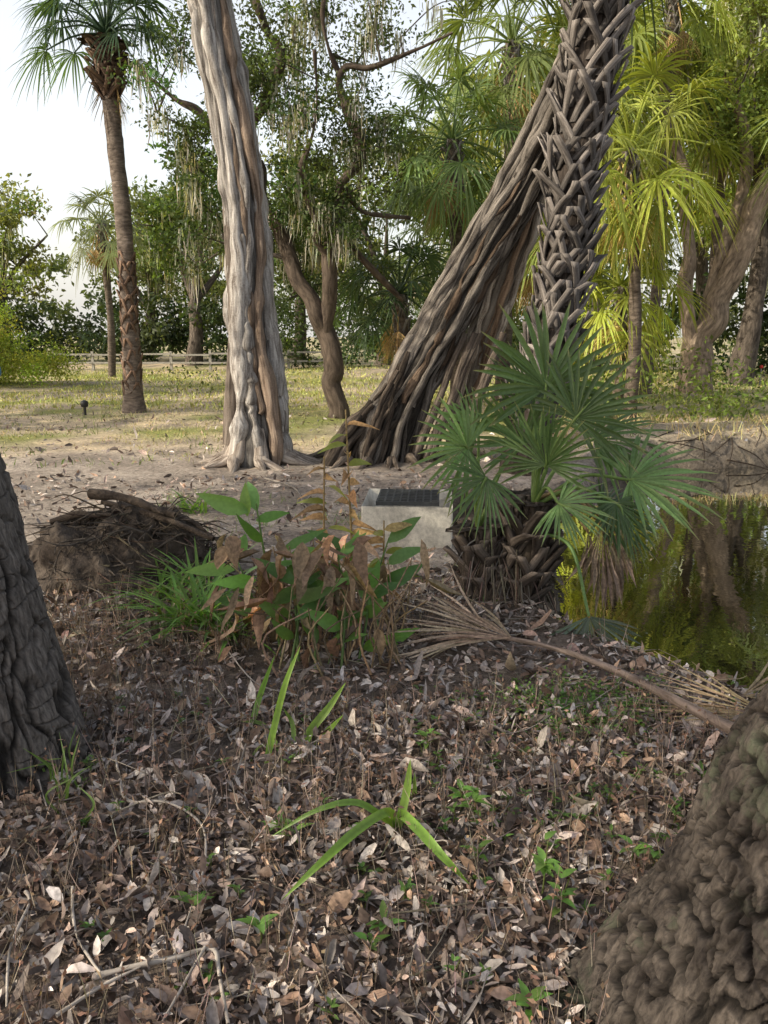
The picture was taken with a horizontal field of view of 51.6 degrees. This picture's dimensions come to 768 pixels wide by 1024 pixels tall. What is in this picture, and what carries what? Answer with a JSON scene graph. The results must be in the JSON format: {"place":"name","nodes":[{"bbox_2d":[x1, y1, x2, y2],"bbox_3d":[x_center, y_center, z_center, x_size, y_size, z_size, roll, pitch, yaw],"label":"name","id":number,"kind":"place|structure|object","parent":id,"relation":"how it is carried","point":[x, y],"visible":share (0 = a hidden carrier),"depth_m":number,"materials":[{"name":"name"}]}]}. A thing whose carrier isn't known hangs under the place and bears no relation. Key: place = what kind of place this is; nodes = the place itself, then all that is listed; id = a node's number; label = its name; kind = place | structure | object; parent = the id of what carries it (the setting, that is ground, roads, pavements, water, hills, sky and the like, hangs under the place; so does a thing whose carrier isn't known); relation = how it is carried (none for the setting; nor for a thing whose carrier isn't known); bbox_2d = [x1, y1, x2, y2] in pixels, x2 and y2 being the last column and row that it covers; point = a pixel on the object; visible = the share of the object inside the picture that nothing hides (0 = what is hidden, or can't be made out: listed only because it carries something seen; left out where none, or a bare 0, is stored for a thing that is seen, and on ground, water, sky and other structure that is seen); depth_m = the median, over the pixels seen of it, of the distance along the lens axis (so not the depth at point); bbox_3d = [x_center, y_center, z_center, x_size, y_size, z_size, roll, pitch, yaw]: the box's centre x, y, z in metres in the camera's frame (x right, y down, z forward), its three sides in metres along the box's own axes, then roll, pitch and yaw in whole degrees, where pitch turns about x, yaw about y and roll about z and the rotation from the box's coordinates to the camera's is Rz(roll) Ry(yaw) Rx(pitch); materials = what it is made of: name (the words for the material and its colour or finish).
{"place":"outdoors","nodes":[
{"label":"outdoors","id":0,"kind":"place"},
{"bbox_2d":[0,337,767,1023],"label":"ground","id":1,"kind":"structure","parent":0,"point":[150,473],"depth_m":4.01,"materials":[{"name":"brown soil"}]},
{"bbox_2d":[0,287,91,386],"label":"sunlit bush","id":2,"kind":"object","parent":1,"relation":"on","point":[46,364],"visible":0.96,"depth_m":24.26,"materials":[{"name":"green plant"}]},
{"bbox_2d":[0,453,93,800],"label":"oak tree","id":3,"kind":"object","parent":1,"relation":"on","point":[38,700],"visible":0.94,"depth_m":2.88,"materials":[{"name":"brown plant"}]},
{"bbox_2d":[80,400,87,414],"bbox_3d":[-5.883,-2.050,15.593,0.151,0.300,0.151,0,13,0],"label":"path light","id":4,"kind":"object","parent":1,"relation":"on","point":[84,404],"visible":1,"depth_m":15.54,"materials":[{"name":"black plastic"}]},
{"bbox_2d":[7,0,184,412],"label":"cabbage palm","id":5,"kind":"object","parent":1,"relation":"on","point":[105,39],"visible":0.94,"depth_m":14.95,"materials":[{"name":"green plant"}]},
{"bbox_2d":[46,183,154,376],"bbox_3d":[-10.141,-8.377,28.906,3.503,7.019,3.598,0,13,0],"label":"cabbage palm","id":6,"kind":"object","parent":1,"relation":"on","point":[101,257],"visible":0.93,"depth_m":28.35,"materials":[{"name":"green plant"}]},
{"bbox_2d":[24,488,289,595],"bbox_3d":[-1.613,0.212,5.386,2.055,0.759,1.300,0,13,0],"label":"brush pile","id":7,"kind":"object","parent":1,"relation":"on","point":[123,533],"visible":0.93,"depth_m":5.17,"materials":[{"name":"brown wood"}]},
{"bbox_2d":[51,350,322,370],"bbox_3d":[-7.900,-6.167,32.412,11.300,0.954,0.150,0,13,0],"label":"wooden fence","id":8,"kind":"object","parent":1,"relation":"on","point":[170,354],"visible":0.41,"depth_m":32.35,"materials":[{"name":"grey wood"}]},
{"bbox_2d":[85,487,293,663],"bbox_3d":[-1.451,0.250,5.574,1.370,0.472,3.929,-5,14,-21],"label":"spider lily plant","id":9,"kind":"object","parent":1,"relation":"on","point":[179,579],"visible":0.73,"depth_m":4.52,"materials":[{"name":"green plant"}]},
{"bbox_2d":[8,647,468,899],"bbox_3d":[-0.517,0.865,2.606,1.260,0.415,1.327,-7,14,-28],"label":"iris plant","id":10,"kind":"object","parent":1,"relation":"on","point":[420,831],"visible":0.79,"depth_m":2.67,"materials":[{"name":"green plant"}]},
{"bbox_2d":[187,0,321,472],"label":"strangler fig tree","id":11,"kind":"object","parent":1,"relation":"on","point":[256,418],"visible":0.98,"depth_m":9.49,"materials":[{"name":"grey plant"}]},
{"bbox_2d":[95,0,485,418],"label":"oak tree","id":12,"kind":"object","parent":1,"relation":"on","point":[327,238],"visible":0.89,"depth_m":13.87,"materials":[{"name":"green plant"}]},
{"bbox_2d":[184,410,463,678],"bbox_3d":[-0.414,0.265,4.106,1.599,1.518,1.028,0,13,0],"label":"canna plant","id":13,"kind":"object","parent":1,"relation":"on","point":[314,578],"visible":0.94,"depth_m":3.95,"materials":[{"name":"green plant"}]},
{"bbox_2d":[0,570,739,1023],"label":"dry weeds","id":14,"kind":"object","parent":1,"relation":"on","point":[532,1002],"visible":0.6,"depth_m":2.66,"materials":[{"name":"brown plant"}]},
{"bbox_2d":[0,477,756,1023],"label":"fallen twigs","id":15,"kind":"object","parent":1,"relation":"on","point":[170,959],"visible":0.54,"depth_m":2.64,"materials":[{"name":"brown wood"}]},
{"bbox_2d":[0,410,766,1023],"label":"leaf litter","id":16,"kind":"object","parent":1,"relation":"on","point":[72,990],"visible":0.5,"depth_m":2.60,"materials":[{"name":"brown plant"}]},
{"bbox_2d":[0,0,767,385],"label":"background trees","id":17,"kind":"object","parent":1,"relation":"on","point":[156,272],"visible":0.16,"depth_m":35.12,"materials":[{"name":"green plant"}]},
{"bbox_2d":[0,237,767,422],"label":"understory shrubs","id":18,"kind":"object","parent":1,"relation":"on","point":[163,334],"visible":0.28,"depth_m":34.78,"materials":[{"name":"green plant"}]},
{"bbox_2d":[0,365,767,602],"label":"grass","id":19,"kind":"structure","parent":1,"relation":"on","point":[693,420],"depth_m":18.61,"materials":[{"name":"green plant"}]},
{"bbox_2d":[333,224,468,369],"bbox_3d":[0.384,-3.990,16.488,3.446,3.920,3.260,0,13,0],"label":"cabbage palm","id":20,"kind":"object","parent":1,"relation":"on","point":[398,329],"visible":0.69,"depth_m":16.16,"materials":[{"name":"green plant"}]},
{"bbox_2d":[77,655,735,1023],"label":"green seedlings","id":21,"kind":"object","parent":1,"relation":"on","point":[545,867],"visible":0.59,"depth_m":2.64,"materials":[{"name":"green plant"}]},
{"bbox_2d":[361,488,452,548],"bbox_3d":[0.200,0.047,6.448,0.700,0.374,0.720,1,13,4],"label":"storm drain box","id":22,"kind":"object","parent":1,"relation":"on","point":[390,506],"visible":0.77,"depth_m":6.11,"materials":[{"name":"concrete"}]},
{"bbox_2d":[308,31,566,469],"bbox_3d":[0.686,-3.258,9.913,4.070,6.263,2.064,0,13,0],"label":"strangler fig tree","id":23,"kind":"object","parent":1,"relation":"on","point":[478,281],"visible":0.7,"depth_m":9.75,"materials":[{"name":"brown plant"}]},
{"bbox_2d":[361,55,526,391],"bbox_3d":[1.416,-5.740,16.700,3.959,7.225,3.939,-10,16,-36],"label":"cabbage palm","id":24,"kind":"object","parent":1,"relation":"on","point":[453,197],"visible":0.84,"depth_m":15.86,"materials":[{"name":"green plant"}]},
{"bbox_2d":[379,180,526,338],"bbox_3d":[1.924,-5.252,19.334,3.811,5.207,3.988,9,16,36],"label":"cabbage palm","id":25,"kind":"object","parent":1,"relation":"on","point":[417,268],"visible":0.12,"depth_m":19.00,"materials":[{"name":"green plant"}]},
{"bbox_2d":[406,0,571,401],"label":"cabbage palm","id":26,"kind":"object","parent":1,"relation":"on","point":[513,82],"visible":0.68,"depth_m":16.83,"materials":[{"name":"green plant"}]},
{"bbox_2d":[461,164,625,337],"bbox_3d":[3.028,-4.324,15.356,3.365,5.073,3.322,-9,15,-34],"label":"cabbage palm","id":27,"kind":"object","parent":1,"relation":"on","point":[526,292],"visible":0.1,"depth_m":15.30,"materials":[{"name":"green plant"}]},
{"bbox_2d":[373,564,733,733],"bbox_3d":[0.797,0.651,3.702,1.892,0.449,0.664,9,16,35],"label":"fallen palm frond","id":28,"kind":"object","parent":1,"relation":"on","point":[725,726],"visible":0.95,"depth_m":3.98,"materials":[{"name":"brown plant"}]},
{"bbox_2d":[408,301,726,648],"bbox_3d":[1.032,-0.144,4.687,1.814,2.156,1.247,0,13,0],"label":"saw palmetto","id":29,"kind":"object","parent":1,"relation":"on","point":[516,550],"visible":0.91,"depth_m":4.61,"materials":[{"name":"green plant"}]},
{"bbox_2d":[496,0,688,382],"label":"cabbage palm","id":30,"kind":"object","parent":1,"relation":"on","point":[638,38],"visible":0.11,"depth_m":17.63,"materials":[{"name":"green plant"}]},
{"bbox_2d":[499,0,691,475],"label":"cabbage palm","id":31,"kind":"object","parent":1,"relation":"on","point":[584,103],"visible":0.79,"depth_m":8.51,"materials":[{"name":"grey plant"}]},
{"bbox_2d":[577,236,713,418],"bbox_3d":[4.305,-3.525,14.715,3.127,3.822,2.966,0,13,0],"label":"cabbage palm","id":32,"kind":"object","parent":1,"relation":"on","point":[615,329],"visible":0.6,"depth_m":14.15,"materials":[{"name":"green plant"}]},
{"bbox_2d":[536,41,760,422],"bbox_3d":[4.215,-4.381,13.329,3.816,6.064,3.859,0,13,0],"label":"cabbage palm","id":33,"kind":"object","parent":1,"relation":"on","point":[630,215],"visible":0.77,"depth_m":12.68,"materials":[{"name":"green plant"}]},
{"bbox_2d":[534,0,767,393],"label":"oak tree","id":34,"kind":"object","parent":1,"relation":"on","point":[725,277],"visible":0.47,"depth_m":20.77,"materials":[{"name":"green plant"}]},
{"bbox_2d":[556,683,767,1023],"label":"oak tree","id":35,"kind":"object","parent":1,"relation":"on","point":[684,940],"visible":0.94,"depth_m":1.69,"materials":[{"name":"brown plant"}]},
{"bbox_2d":[616,0,757,396],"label":"cabbage palm","id":36,"kind":"object","parent":1,"relation":"on","point":[671,16],"visible":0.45,"depth_m":18.84,"materials":[{"name":"green plant"}]},
{"bbox_2d":[620,426,767,469],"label":"bank roots","id":37,"kind":"object","parent":1,"relation":"on","point":[684,444],"visible":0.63,"depth_m":10.88,"materials":[{"name":"brown wood"}]},
{"bbox_2d":[626,652,767,721],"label":"fallen palm frond","id":38,"kind":"object","parent":1,"relation":"on","point":[754,685],"visible":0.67,"depth_m":3.39,"materials":[{"name":"brown plant"}]},
{"bbox_2d":[638,31,767,276],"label":"cabbage palm","id":39,"kind":"object","parent":1,"relation":"on","point":[719,179],"visible":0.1,"depth_m":23.19,"materials":[{"name":"green plant"}]},
{"bbox_2d":[736,114,767,230],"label":"cabbage palm","id":40,"kind":"object","parent":1,"relation":"on","point":[766,174],"visible":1,"depth_m":14.96,"materials":[{"name":"green plant"}]},
{"bbox_2d":[0,0,767,337],"label":"sky","id":41,"kind":"structure","parent":0,"point":[59,142],"materials":[{"name":"white"}]},
{"bbox_2d":[453,467,767,692],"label":"pond water","id":42,"kind":"structure","parent":0,"point":[691,600],"depth_m":5.94,"materials":[{"name":"green liquid"}]}
]}

